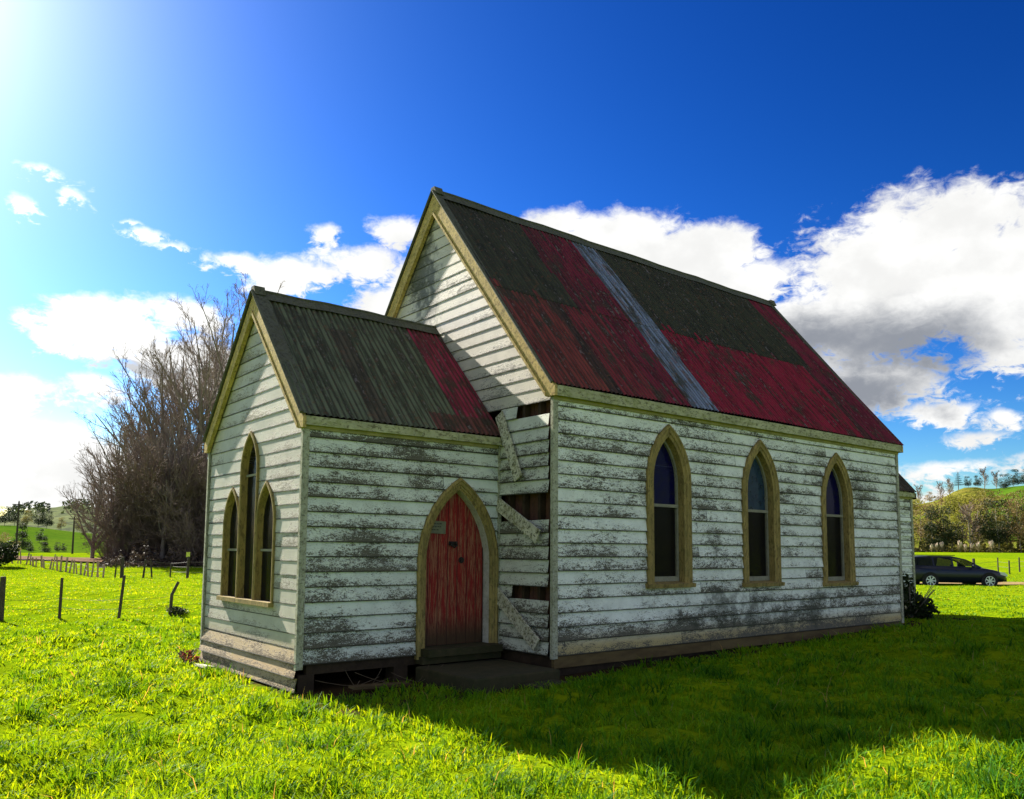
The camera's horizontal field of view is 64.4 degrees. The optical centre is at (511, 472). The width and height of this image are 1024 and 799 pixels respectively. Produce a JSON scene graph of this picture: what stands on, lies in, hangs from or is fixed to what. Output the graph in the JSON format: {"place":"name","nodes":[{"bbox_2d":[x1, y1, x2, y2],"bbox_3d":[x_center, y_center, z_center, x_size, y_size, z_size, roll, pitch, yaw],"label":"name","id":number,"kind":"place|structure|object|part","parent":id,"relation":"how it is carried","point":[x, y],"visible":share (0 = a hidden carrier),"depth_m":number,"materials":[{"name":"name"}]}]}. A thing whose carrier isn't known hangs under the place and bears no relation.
{"place":"outdoors","nodes":[
{"label":"outdoors","id":0,"kind":"place"},
{"bbox_2d":[0,525,118,552],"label":"paddock hill","id":1,"kind":"structure","parent":0,"point":[53,536],"depth_m":159.71,"materials":[{"name":"green plant"}]},
{"bbox_2d":[0,532,9,542],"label":"leafy tree","id":2,"kind":"object","parent":1,"relation":"on","point":[1,537],"visible":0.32,"depth_m":111.59,"materials":[{"name":"green plant"}]},
{"bbox_2d":[0,506,13,525],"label":"leafy tree","id":3,"kind":"object","parent":1,"relation":"on","point":[3,518],"visible":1,"depth_m":199.12,"materials":[{"name":"green plant"}]},
{"bbox_2d":[9,506,21,525],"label":"leafy tree","id":4,"kind":"object","parent":1,"relation":"on","point":[14,519],"visible":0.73,"depth_m":208.58,"materials":[{"name":"green plant"}]},
{"bbox_2d":[14,521,32,548],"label":"leafy tree","id":5,"kind":"object","parent":1,"relation":"on","point":[23,541],"visible":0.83,"depth_m":128.10,"materials":[{"name":"green plant"}]},
{"bbox_2d":[20,510,33,523],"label":"leafy tree","id":6,"kind":"object","parent":1,"relation":"on","point":[26,518],"visible":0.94,"depth_m":205.78,"materials":[{"name":"green plant"}]},
{"bbox_2d":[27,542,33,551],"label":"leafy tree","id":7,"kind":"object","parent":1,"relation":"on","point":[30,549],"visible":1,"depth_m":118.21,"materials":[{"name":"green plant"}]},
{"bbox_2d":[30,506,47,524],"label":"leafy tree","id":8,"kind":"object","parent":1,"relation":"on","point":[40,521],"visible":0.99,"depth_m":212.20,"materials":[{"name":"green plant"}]},
{"bbox_2d":[35,529,45,541],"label":"leafy tree","id":9,"kind":"object","parent":1,"relation":"on","point":[39,536],"visible":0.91,"depth_m":146.62,"materials":[{"name":"green plant"}]},
{"bbox_2d":[38,535,50,551],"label":"leafy tree","id":10,"kind":"object","parent":1,"relation":"on","point":[44,545],"visible":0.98,"depth_m":120.99,"materials":[{"name":"green plant"}]},
{"bbox_2d":[42,510,54,527],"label":"leafy tree","id":11,"kind":"object","parent":1,"relation":"on","point":[48,522],"visible":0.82,"depth_m":216.83,"materials":[{"name":"green plant"}]},
{"bbox_2d":[53,542,62,550],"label":"leafy tree","id":12,"kind":"object","parent":1,"relation":"on","point":[56,549],"visible":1,"depth_m":123.46,"materials":[{"name":"green plant"}]},
{"bbox_2d":[56,517,65,528],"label":"leafy tree","id":13,"kind":"object","parent":1,"relation":"on","point":[60,524],"visible":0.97,"depth_m":220.19,"materials":[{"name":"green plant"}]},
{"bbox_2d":[85,518,97,530],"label":"leafy tree","id":14,"kind":"object","parent":1,"relation":"on","point":[91,525],"visible":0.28,"depth_m":221.51,"materials":[{"name":"green plant"}]},
{"bbox_2d":[0,505,122,533],"bbox_3d":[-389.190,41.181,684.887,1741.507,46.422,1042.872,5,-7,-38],"label":"hill","id":15,"kind":"structure","parent":0,"point":[56,514],"depth_m":629.24,"materials":[{"name":"green plant"}]},
{"bbox_2d":[5,499,126,517],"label":"woodland","id":16,"kind":"object","parent":15,"relation":"on","point":[40,504],"visible":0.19,"depth_m":732.96,"materials":[{"name":"green plant"}]},
{"bbox_2d":[1,555,202,564],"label":"ploughed field","id":17,"kind":"structure","parent":0,"point":[77,559],"depth_m":53.91,"materials":[{"name":"soil"}]},
{"bbox_2d":[56,447,124,557],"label":"bare tree","id":18,"kind":"object","parent":17,"relation":"on","point":[88,471],"visible":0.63,"depth_m":58.38,"materials":[{"name":"brown plant"}]},
{"bbox_2d":[76,519,125,557],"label":"bare shrub","id":19,"kind":"object","parent":17,"relation":"on","point":[103,549],"visible":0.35,"depth_m":55.02,"materials":[{"name":"plant"}]},
{"bbox_2d":[87,474,158,558],"bbox_3d":[-25.258,3.144,55.237,6.288,5.837,7.482,1,-5,-3],"label":"bare shrub","id":20,"kind":"object","parent":17,"relation":"on","point":[139,503],"visible":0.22,"depth_m":53.66,"materials":[{"name":"brown plant"}]},
{"bbox_2d":[99,439,205,558],"bbox_3d":[-22.281,2.061,55.422,10.360,8.082,8.706,2,-6,-13],"label":"bare shrub","id":21,"kind":"object","parent":17,"relation":"on","point":[160,481],"visible":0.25,"depth_m":52.68,"materials":[{"name":"brown plant"}]},
{"bbox_2d":[83,336,225,558],"bbox_3d":[-25.577,-2.113,59.308,7.953,17.060,8.910,-3,-6,29],"label":"bare tree","id":22,"kind":"object","parent":17,"relation":"on","point":[146,418],"visible":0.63,"depth_m":58.21,"materials":[{"name":"brown plant"}]},
{"bbox_2d":[105,450,203,559],"bbox_3d":[-23.393,2.265,54.664,6.941,7.547,8.188,1,-5,-9],"label":"bare shrub","id":23,"kind":"object","parent":17,"relation":"on","point":[136,509],"visible":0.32,"depth_m":53.19,"materials":[{"name":"brown plant"}]},
{"bbox_2d":[141,406,205,557],"bbox_3d":[-22.192,0.673,53.616,4.980,10.567,4.511,-1,-6,15],"label":"bare tree","id":24,"kind":"object","parent":17,"relation":"on","point":[163,543],"visible":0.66,"depth_m":53.33,"materials":[{"name":"brown plant"}]},
{"bbox_2d":[0,552,1023,798],"bbox_3d":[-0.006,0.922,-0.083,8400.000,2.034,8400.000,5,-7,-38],"label":"ground","id":25,"kind":"structure","parent":0,"point":[330,688],"depth_m":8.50,"materials":[{"name":"green plant"}]},
{"bbox_2d":[0,539,19,566],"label":"bush","id":26,"kind":"object","parent":25,"relation":"on","point":[9,553],"visible":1,"depth_m":45.60,"materials":[{"name":"green plant"}]},
{"bbox_2d":[12,501,24,544],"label":"pole","id":27,"kind":"object","parent":25,"relation":"on","point":[17,526],"visible":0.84,"depth_m":93.85,"materials":[{"name":"grey wood"}]},
{"bbox_2d":[11,551,104,577],"bbox_3d":[-24.570,5.020,43.863,14.678,1.430,0.731,-5,-8,44],"label":"wire fence","id":28,"kind":"object","parent":25,"relation":"on","point":[65,566],"visible":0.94,"depth_m":43.58,"materials":[{"name":"brown wood"}]},
{"bbox_2d":[69,516,74,553],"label":"pole","id":29,"kind":"object","parent":25,"relation":"on","point":[72,550],"visible":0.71,"depth_m":103.52,"materials":[{"name":"wood"}]},
{"bbox_2d":[0,575,201,620],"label":"wire fence","id":30,"kind":"object","parent":25,"relation":"on","point":[3,590],"visible":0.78,"depth_m":17.80,"materials":[{"name":"brown wood"}]},
{"bbox_2d":[65,399,156,554],"bbox_3d":[-26.575,0.586,54.944,5.061,10.857,5.670,0,-5,3],"label":"bare tree","id":31,"kind":"object","parent":25,"relation":"on","point":[101,497],"visible":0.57,"depth_m":54.70,"materials":[{"name":"brown plant"}]},
{"bbox_2d":[73,493,160,559],"bbox_3d":[-25.349,3.330,54.136,5.732,5.283,4.859,0,-5,1],"label":"bare shrub","id":32,"kind":"object","parent":25,"relation":"on","point":[124,535],"visible":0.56,"depth_m":53.45,"materials":[{"name":"brown plant"}]},
{"bbox_2d":[73,359,173,520],"bbox_3d":[-29.612,-0.933,62.894,7.222,15.322,6.541,-1,-6,14],"label":"bare tree","id":33,"kind":"object","parent":25,"relation":"on","point":[140,419],"visible":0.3,"depth_m":62.81,"materials":[{"name":"brown plant"}]},
{"bbox_2d":[79,376,174,514],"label":"bare tree","id":34,"kind":"object","parent":25,"relation":"on","point":[96,481],"visible":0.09,"depth_m":68.56,"materials":[{"name":"brown plant"}]},
{"bbox_2d":[98,532,203,567],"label":"undergrowth","id":35,"kind":"object","parent":25,"relation":"on","point":[111,559],"visible":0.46,"depth_m":49.79,"materials":[{"name":"plant"}]},
{"bbox_2d":[107,442,207,560],"bbox_3d":[-21.547,1.879,53.960,9.007,8.302,7.635,2,-6,-19],"label":"bare shrub","id":36,"kind":"object","parent":25,"relation":"on","point":[189,463],"visible":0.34,"depth_m":51.95,"materials":[{"name":"brown plant"}]},
{"bbox_2d":[114,552,202,577],"bbox_3d":[-16.808,4.651,39.700,4.529,1.534,1.413,2,-6,-16],"label":"wire fence","id":37,"kind":"object","parent":25,"relation":"on","point":[122,566],"visible":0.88,"depth_m":39.64,"materials":[{"name":"brown wood"}]},
{"bbox_2d":[108,335,226,479],"bbox_3d":[-26.220,-1.989,65.235,10.579,17.887,13.536,3,-6,-22],"label":"bare tree","id":38,"kind":"object","parent":25,"relation":"on","point":[155,368],"visible":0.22,"depth_m":64.46,"materials":[{"name":"brown plant"}]},
{"bbox_2d":[147,482,205,562],"bbox_3d":[-19.885,3.305,51.304,6.619,5.164,5.562,4,-6,-33],"label":"bare shrub","id":39,"kind":"object","parent":25,"relation":"on","point":[196,535],"visible":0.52,"depth_m":50.20,"materials":[{"name":"brown plant"}]},
{"bbox_2d":[166,605,189,614],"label":"weed","id":40,"kind":"object","parent":25,"relation":"on","point":[174,610],"visible":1,"depth_m":18.97,"materials":[{"name":"green plant"}]},
{"bbox_2d":[158,451,207,532],"bbox_3d":[-18.860,1.563,54.364,8.329,9.056,9.826,3,-6,-29],"label":"bare shrub","id":41,"kind":"object","parent":25,"relation":"on","point":[204,483],"visible":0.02,"depth_m":51.36,"materials":[{"name":"brown plant"}]},
{"bbox_2d":[133,283,234,473],"bbox_3d":[-22.343,-3.087,60.853,14.605,19.299,11.414,-1,-6,17],"label":"bare tree","id":42,"kind":"object","parent":25,"relation":"on","point":[194,413],"visible":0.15,"depth_m":59.25,"materials":[{"name":"brown plant"}]},
{"bbox_2d":[178,648,199,663],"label":"weed","id":43,"kind":"object","parent":25,"relation":"on","point":[182,654],"visible":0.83,"depth_m":11.65,"materials":[{"name":"brown plant"}]},
{"bbox_2d":[146,307,233,485],"bbox_3d":[-22.111,-2.834,58.999,8.716,18.492,7.894,5,-7,-37],"label":"bare tree","id":44,"kind":"object","parent":25,"relation":"on","point":[201,406],"visible":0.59,"depth_m":58.41,"materials":[{"name":"brown plant"}]},
{"bbox_2d":[174,451,205,552],"bbox_3d":[-20.709,2.009,56.853,9.190,8.531,10.935,3,-6,-23],"label":"bare shrub","id":45,"kind":"object","parent":25,"relation":"on","point":[198,461],"visible":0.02,"depth_m":53.83,"materials":[{"name":"brown plant"}]},
{"bbox_2d":[162,366,222,516],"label":"bare tree","id":46,"kind":"object","parent":25,"relation":"on","point":[184,402],"visible":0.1,"depth_m":52.74,"materials":[{"name":"brown plant"}]},
{"bbox_2d":[167,316,229,450],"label":"bare tree","id":47,"kind":"object","parent":25,"relation":"on","point":[202,328],"visible":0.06,"depth_m":72.51,"materials":[{"name":"brown plant"}]},
{"bbox_2d":[158,286,241,466],"bbox_3d":[-24.008,-3.772,66.145,10.122,21.713,11.340,3,-6,-22],"label":"bare tree","id":48,"kind":"object","parent":25,"relation":"on","point":[231,316],"visible":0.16,"depth_m":64.98,"materials":[{"name":"brown plant"}]},
{"bbox_2d":[194,663,213,668],"bbox_3d":[-4.208,2.641,11.103,0.110,0.031,0.750,11,-14,-31],"label":"timber offcut","id":49,"kind":"object","parent":25,"relation":"on","point":[201,665],"visible":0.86,"depth_m":10.98,"materials":[{"name":"white wood"}]},
{"bbox_2d":[186,273,284,430],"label":"bare tree","id":50,"kind":"object","parent":25,"relation":"on","point":[244,296],"visible":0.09,"depth_m":66.89,"materials":[{"name":"brown plant"}]},
{"bbox_2d":[315,664,443,690],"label":"dead stalks","id":51,"kind":"object","parent":25,"relation":"on","point":[383,681],"visible":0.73,"depth_m":9.68,"materials":[{"name":"brown plant"}]},
{"bbox_2d":[348,681,412,689],"bbox_3d":[-1.519,2.482,9.482,0.110,0.030,0.900,4,-6,40],"label":"timber offcut","id":52,"kind":"object","parent":25,"relation":"on","point":[365,686],"visible":0.93,"depth_m":9.37,"materials":[{"name":"brown wood"}]},
{"bbox_2d":[415,659,570,694],"bbox_3d":[-0.193,2.518,9.838,1.300,0.260,1.604,5,-7,-38],"label":"door step","id":53,"kind":"object","parent":25,"relation":"on","point":[501,674],"depth_m":9.64,"materials":[{"name":"concrete"}]},
{"bbox_2d":[198,186,916,693],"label":"church","id":54,"kind":"structure","parent":25,"relation":"on","point":[492,432],"depth_m":11.28,"materials":[{"name":"paint"}]},
{"bbox_2d":[220,487,238,595],"bbox_3d":[-3.809,0.947,11.104,0.091,1.493,0.610,5,-7,-38],"label":"window","id":55,"kind":"structure","parent":54,"relation":"in","point":[229,538],"depth_m":11.25,"materials":[{"name":"paint"}]},
{"bbox_2d":[235,431,259,599],"bbox_3d":[-3.433,0.552,10.670,0.097,2.203,0.610,5,-7,-38],"label":"window","id":56,"kind":"structure","parent":54,"relation":"in","point":[250,461],"depth_m":10.80,"materials":[{"name":"paint"}]},
{"bbox_2d":[253,481,275,602],"bbox_3d":[-3.068,0.858,10.184,0.091,1.508,0.610,5,-7,-38],"label":"window","id":57,"kind":"structure","parent":54,"relation":"in","point":[263,584],"depth_m":10.31,"materials":[{"name":"paint"}]},
{"bbox_2d":[425,493,482,645],"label":"door","id":58,"kind":"structure","parent":54,"relation":"in","point":[454,591],"depth_m":10.82,"materials":[{"name":"red paint"}]},
{"bbox_2d":[645,424,695,588],"bbox_3d":[2.234,0.474,11.741,1.006,2.353,0.225,5,-7,-38],"label":"window","id":59,"kind":"structure","parent":54,"relation":"in","point":[669,560],"depth_m":11.85,"materials":[{"name":"paint"}]},
{"bbox_2d":[740,440,784,586],"bbox_3d":[3.982,0.645,13.132,1.050,2.361,0.225,5,-7,-38],"label":"window","id":60,"kind":"structure","parent":54,"relation":"in","point":[760,493],"depth_m":13.26,"materials":[{"name":"paint"}]},
{"bbox_2d":[820,453,858,585],"bbox_3d":[5.792,0.828,14.572,1.090,2.376,0.225,5,-7,-38],"label":"window","id":61,"kind":"structure","parent":54,"relation":"in","point":[837,507],"depth_m":14.72,"materials":[{"name":"paint"}]},
{"bbox_2d":[912,499,926,543],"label":"leafy tree","id":62,"kind":"object","parent":25,"relation":"on","point":[918,502],"visible":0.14,"depth_m":110.43,"materials":[{"name":"green plant"}]},
{"bbox_2d":[903,573,939,619],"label":"shrub","id":63,"kind":"object","parent":25,"relation":"on","point":[919,609],"visible":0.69,"depth_m":16.80,"materials":[{"name":"green plant"}]},
{"bbox_2d":[913,503,935,549],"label":"leafy tree","id":64,"kind":"object","parent":25,"relation":"on","point":[920,534],"visible":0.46,"depth_m":105.12,"materials":[{"name":"green plant"}]},
{"bbox_2d":[918,505,951,551],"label":"leafy tree","id":65,"kind":"object","parent":25,"relation":"on","point":[931,530],"visible":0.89,"depth_m":98.97,"materials":[{"name":"green plant"}]},
{"bbox_2d":[922,495,960,536],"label":"leafy tree","id":66,"kind":"object","parent":25,"relation":"on","point":[940,501],"visible":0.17,"depth_m":111.56,"materials":[{"name":"green plant"}]},
{"bbox_2d":[938,541,944,551],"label":"pampas clump","id":67,"kind":"object","parent":25,"relation":"on","point":[941,547],"visible":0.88,"depth_m":96.87,"materials":[{"name":"beige plant"}]},
{"bbox_2d":[934,506,966,550],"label":"leafy tree","id":68,"kind":"object","parent":25,"relation":"on","point":[950,536],"visible":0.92,"depth_m":98.99,"materials":[{"name":"green plant"}]},
{"bbox_2d":[957,540,962,551],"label":"pampas clump","id":69,"kind":"object","parent":25,"relation":"on","point":[960,546],"visible":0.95,"depth_m":94.20,"materials":[{"name":"beige plant"}]},
{"bbox_2d":[940,493,982,546],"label":"leafy tree","id":70,"kind":"object","parent":25,"relation":"on","point":[960,502],"visible":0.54,"depth_m":106.55,"materials":[{"name":"green plant"}]},
{"bbox_2d":[914,522,1023,552],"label":"undergrowth","id":71,"kind":"object","parent":25,"relation":"on","point":[1004,548],"visible":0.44,"depth_m":98.82,"materials":[{"name":"green plant"}]},
{"bbox_2d":[956,501,985,551],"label":"bare tree","id":72,"kind":"object","parent":25,"relation":"on","point":[967,516],"visible":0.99,"depth_m":98.38,"materials":[{"name":"brown plant"}]},
{"bbox_2d":[968,543,974,551],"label":"pampas clump","id":73,"kind":"object","parent":25,"relation":"on","point":[971,546],"visible":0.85,"depth_m":95.38,"materials":[{"name":"beige plant"}]},
{"bbox_2d":[960,497,995,543],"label":"leafy tree","id":74,"kind":"object","parent":25,"relation":"on","point":[977,507],"visible":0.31,"depth_m":101.11,"materials":[{"name":"green plant"}]},
{"bbox_2d":[975,541,981,552],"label":"pampas clump","id":75,"kind":"object","parent":25,"relation":"on","point":[978,547],"visible":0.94,"depth_m":93.31,"materials":[{"name":"beige plant"}]},
{"bbox_2d":[957,557,1022,573],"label":"wire fence","id":76,"kind":"object","parent":25,"relation":"on","point":[973,561],"visible":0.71,"depth_m":52.33,"materials":[{"name":"brown wood"}]},
{"bbox_2d":[988,540,994,552],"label":"pampas clump","id":77,"kind":"object","parent":25,"relation":"on","point":[991,543],"visible":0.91,"depth_m":93.53,"materials":[{"name":"beige plant"}]},
{"bbox_2d":[969,489,1016,541],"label":"leafy tree","id":78,"kind":"object","parent":25,"relation":"on","point":[989,495],"visible":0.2,"depth_m":106.61,"materials":[{"name":"green plant"}]},
{"bbox_2d":[974,498,1022,552],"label":"leafy tree","id":79,"kind":"object","parent":25,"relation":"on","point":[991,532],"visible":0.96,"depth_m":96.79,"materials":[{"name":"green plant"}]},
{"bbox_2d":[985,492,1023,544],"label":"leafy tree","id":80,"kind":"object","parent":25,"relation":"on","point":[1008,497],"visible":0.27,"depth_m":101.12,"materials":[{"name":"green plant"}]},
{"bbox_2d":[1000,497,1023,552],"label":"leafy tree","id":81,"kind":"object","parent":25,"relation":"on","point":[1013,506],"visible":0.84,"depth_m":96.35,"materials":[{"name":"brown plant"}]},
{"bbox_2d":[1008,489,1023,542],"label":"leafy tree","id":82,"kind":"object","parent":25,"relation":"on","point":[1020,491],"visible":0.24,"depth_m":101.61,"materials":[{"name":"green plant"}]},
{"bbox_2d":[0,0,1023,515],"label":"sky","id":83,"kind":"structure","parent":0,"point":[855,168],"materials":[{"name":"blue"}]},
{"bbox_2d":[913,487,1022,549],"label":"scrubby hill","id":84,"kind":"structure","parent":0,"point":[969,491],"depth_m":187.61,"materials":[{"name":"green plant"}]},
{"bbox_2d":[914,484,922,499],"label":"bare tree","id":85,"kind":"object","parent":84,"relation":"on","point":[919,492],"visible":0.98,"depth_m":214.66,"materials":[{"name":"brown plant"}]},
{"bbox_2d":[925,492,932,501],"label":"leafy tree","id":86,"kind":"object","parent":84,"relation":"on","point":[928,495],"visible":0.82,"depth_m":202.98,"materials":[{"name":"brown plant"}]},
{"bbox_2d":[936,482,945,497],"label":"bare tree","id":87,"kind":"object","parent":84,"relation":"on","point":[942,489],"visible":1,"depth_m":215.44,"materials":[{"name":"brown plant"}]},
{"bbox_2d":[945,478,953,492],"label":"bare tree","id":88,"kind":"object","parent":84,"relation":"on","point":[948,481],"visible":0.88,"depth_m":210.19,"materials":[{"name":"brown plant"}]},
{"bbox_2d":[955,476,962,489],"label":"tiered pine","id":89,"kind":"object","parent":84,"relation":"on","point":[958,482],"visible":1,"depth_m":210.50,"materials":[{"name":"grey plant"}]},
{"bbox_2d":[963,476,971,487],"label":"leafy tree","id":90,"kind":"object","parent":84,"relation":"on","point":[967,482],"visible":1,"depth_m":206.31,"materials":[{"name":"green plant"}]},
{"bbox_2d":[973,475,981,485],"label":"leafy tree","id":91,"kind":"object","parent":84,"relation":"on","point":[977,482],"visible":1,"depth_m":212.23,"materials":[{"name":"green plant"}]},
{"bbox_2d":[916,582,1023,584],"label":"dirt track","id":92,"kind":"structure","parent":0,"point":[1016,583],"depth_m":39.51,"materials":[{"name":"brown soil"}]},
{"bbox_2d":[915,555,1006,585],"bbox_3d":[20.557,4.635,38.154,4.555,1.526,2.040,0,-5,0],"label":"estate car","id":93,"kind":"object","parent":92,"relation":"on","point":[933,569],"visible":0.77,"depth_m":37.32,"materials":[{"name":"blue paint"}]},
{"bbox_3d":[18.966,4.101,37.494,0.800,0.388,0.141,0,-5,0],"label":"side window","id":94,"kind":"part","parent":93,"relation":"part of","materials":[{"name":"black glass"}]},
{"bbox_3d":[19.841,4.114,37.489,0.790,0.400,0.137,0,-5,0],"label":"side window","id":95,"kind":"part","parent":93,"relation":"part of","materials":[{"name":"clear glass"}]},
{"bbox_2d":[985,486,1023,539],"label":"green hill","id":96,"kind":"structure","parent":0,"point":[1008,490],"depth_m":190.05,"materials":[{"name":"green plant"}]},
{"bbox_2d":[978,467,988,488],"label":"bare tree","id":97,"kind":"object","parent":96,"relation":"on","point":[984,474],"visible":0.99,"depth_m":213.46,"materials":[{"name":"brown plant"}]},
{"bbox_2d":[991,470,998,487],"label":"bare tree","id":98,"kind":"object","parent":96,"relation":"on","point":[995,478],"visible":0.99,"depth_m":215.47,"materials":[{"name":"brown plant"}]},
{"bbox_2d":[997,474,1009,488],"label":"leafy tree","id":99,"kind":"object","parent":96,"relation":"on","point":[1006,484],"visible":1,"depth_m":202.33,"materials":[{"name":"green plant"}]},
{"bbox_2d":[1007,469,1019,485],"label":"leafy tree","id":100,"kind":"object","parent":96,"relation":"on","point":[1015,481],"visible":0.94,"depth_m":204.67,"materials":[{"name":"green plant"}]},
{"bbox_2d":[1018,469,1023,484],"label":"leafy tree","id":101,"kind":"object","parent":96,"relation":"on","point":[1021,480],"visible":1,"depth_m":202.18,"materials":[{"name":"green plant"}]}
]}

